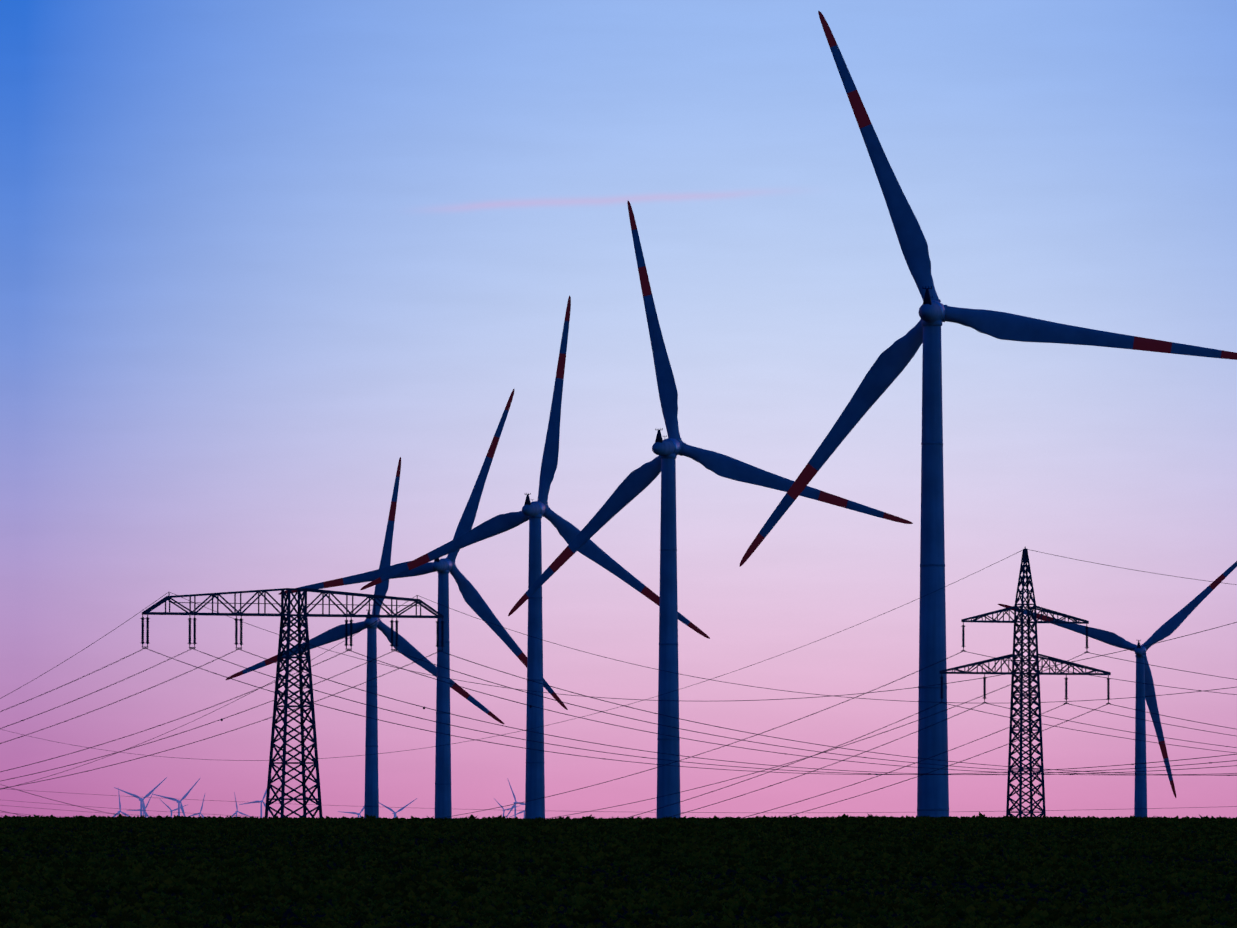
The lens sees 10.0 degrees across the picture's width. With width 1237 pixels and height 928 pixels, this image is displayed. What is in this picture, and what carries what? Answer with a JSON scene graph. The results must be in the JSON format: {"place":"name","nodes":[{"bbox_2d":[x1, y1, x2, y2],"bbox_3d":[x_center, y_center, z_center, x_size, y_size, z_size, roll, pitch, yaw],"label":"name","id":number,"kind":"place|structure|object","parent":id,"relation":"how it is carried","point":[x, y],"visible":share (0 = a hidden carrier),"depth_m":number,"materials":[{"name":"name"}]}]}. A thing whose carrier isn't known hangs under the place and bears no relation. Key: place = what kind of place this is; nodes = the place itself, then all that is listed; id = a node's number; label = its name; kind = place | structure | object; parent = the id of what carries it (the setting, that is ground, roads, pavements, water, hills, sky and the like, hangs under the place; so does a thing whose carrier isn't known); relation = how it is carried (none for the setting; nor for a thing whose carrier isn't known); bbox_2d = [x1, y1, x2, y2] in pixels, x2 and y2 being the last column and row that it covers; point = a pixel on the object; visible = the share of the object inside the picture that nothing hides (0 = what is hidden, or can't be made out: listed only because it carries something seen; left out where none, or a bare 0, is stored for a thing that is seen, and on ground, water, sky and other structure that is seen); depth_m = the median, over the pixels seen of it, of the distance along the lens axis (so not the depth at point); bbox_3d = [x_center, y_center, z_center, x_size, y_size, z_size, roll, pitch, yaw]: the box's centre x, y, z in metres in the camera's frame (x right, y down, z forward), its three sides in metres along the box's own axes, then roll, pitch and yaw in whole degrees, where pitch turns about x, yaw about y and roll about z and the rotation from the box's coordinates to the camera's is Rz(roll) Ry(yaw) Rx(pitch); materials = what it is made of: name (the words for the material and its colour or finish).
{"place":"outdoors","nodes":[
{"label":"outdoors","id":0,"kind":"place"},
{"bbox_2d":[0,812,1236,927],"bbox_3d":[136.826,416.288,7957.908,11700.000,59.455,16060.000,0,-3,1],"label":"ground","id":1,"kind":"structure","parent":0,"point":[981,886],"depth_m":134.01,"materials":[{"name":"plant"}]},
{"bbox_2d":[113,787,128,816],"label":"turbine","id":2,"kind":"object","parent":1,"relation":"on","point":[120,807],"visible":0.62,"depth_m":10248.85,"materials":[{"name":"grey"}]},
{"bbox_2d":[127,793,152,816],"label":"turbine","id":3,"kind":"object","parent":1,"relation":"on","point":[142,810],"visible":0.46,"depth_m":11954.63,"materials":[{"name":"grey"}]},
{"bbox_2d":[114,777,166,817],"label":"turbine","id":4,"kind":"object","parent":1,"relation":"on","point":[142,804],"visible":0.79,"depth_m":7174.67,"materials":[{"name":"grey"}]},
{"bbox_2d":[161,800,185,816],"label":"turbine","id":5,"kind":"object","parent":1,"relation":"on","point":[170,808],"visible":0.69,"depth_m":13039.77,"materials":[{"name":"grey"}]},
{"bbox_2d":[153,779,199,815],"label":"turbine","id":6,"kind":"object","parent":1,"relation":"on","point":[180,803],"visible":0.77,"depth_m":7550.65,"materials":[{"name":"grey"}]},
{"bbox_2d":[190,795,204,817],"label":"turbine","id":7,"kind":"object","parent":1,"relation":"on","point":[200,810],"visible":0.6,"depth_m":11567.36,"materials":[{"name":"grey"}]},
{"bbox_2d":[231,792,249,816],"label":"turbine","id":8,"kind":"object","parent":1,"relation":"on","point":[237,810],"visible":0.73,"depth_m":12364.44,"materials":[{"name":"grey"}]},
{"bbox_2d":[239,776,271,817],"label":"turbine","id":9,"kind":"object","parent":1,"relation":"on","point":[261,801],"visible":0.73,"depth_m":9193.74,"materials":[{"name":"grey"}]},
{"bbox_2d":[140,588,443,817],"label":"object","id":10,"kind":"object","parent":1,"relation":"on","point":[300,617],"visible":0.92,"depth_m":749.87,"materials":[{"name":"metal"}]},
{"bbox_2d":[338,807,363,816],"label":"turbine","id":11,"kind":"object","parent":1,"relation":"on","point":[358,814],"visible":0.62,"depth_m":9959.40,"materials":[{"name":"grey"}]},
{"bbox_2d":[226,457,503,818],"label":"turbine","id":12,"kind":"object","parent":1,"relation":"on","point":[405,646],"visible":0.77,"depth_m":1746.82,"materials":[{"name":"white paint"}]},
{"bbox_2d":[379,798,416,817],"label":"turbine","id":13,"kind":"object","parent":1,"relation":"on","point":[394,812],"visible":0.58,"depth_m":8959.72,"materials":[{"name":"grey"}]},
{"bbox_2d":[279,389,567,818],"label":"turbine","id":14,"kind":"object","parent":1,"relation":"on","point":[471,595],"visible":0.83,"depth_m":1540.88,"materials":[{"name":"white paint"}]},
{"bbox_2d":[496,801,520,815],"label":"turbine","id":15,"kind":"object","parent":1,"relation":"on","point":[503,810],"visible":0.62,"depth_m":13779.92,"materials":[{"name":"grey"}]},
{"bbox_2d":[506,778,524,817],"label":"turbine","id":16,"kind":"object","parent":1,"relation":"on","point":[514,805],"visible":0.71,"depth_m":9431.56,"materials":[{"name":"grey"}]},
{"bbox_2d":[360,295,709,818],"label":"turbine","id":17,"kind":"object","parent":1,"relation":"on","point":[534,512],"visible":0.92,"depth_m":1347.29,"materials":[{"name":"white paint"}]},
{"bbox_2d":[0,549,1236,818],"bbox_3d":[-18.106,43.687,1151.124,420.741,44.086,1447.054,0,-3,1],"label":"power line conductors","id":18,"kind":"object","parent":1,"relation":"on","point":[654,723],"visible":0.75,"depth_m":750.93,"materials":[{"name":"grey metal"}]},
{"bbox_2d":[508,201,912,817],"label":"turbine","id":19,"kind":"object","parent":1,"relation":"on","point":[639,480],"visible":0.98,"depth_m":1138.40,"materials":[{"name":"white paint"}]},
{"bbox_2d":[740,11,1236,816],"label":"turbine","id":20,"kind":"object","parent":1,"relation":"on","point":[888,367],"visible":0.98,"depth_m":885.33,"materials":[{"name":"white paint"}]},
{"bbox_2d":[939,547,1110,817],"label":"pylon donau","id":21,"kind":"object","parent":1,"relation":"on","point":[1028,631],"visible":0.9,"depth_m":798.70,"materials":[{"name":"metal"}]},
{"bbox_2d":[998,561,1236,817],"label":"turbine","id":22,"kind":"object","parent":1,"relation":"on","point":[1170,626],"visible":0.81,"depth_m":1900.22,"materials":[{"name":"white paint"}]},
{"bbox_2d":[0,0,1236,818],"label":"sky","id":23,"kind":"structure","parent":0,"point":[259,259],"materials":[{"name":"blue"}]}
]}

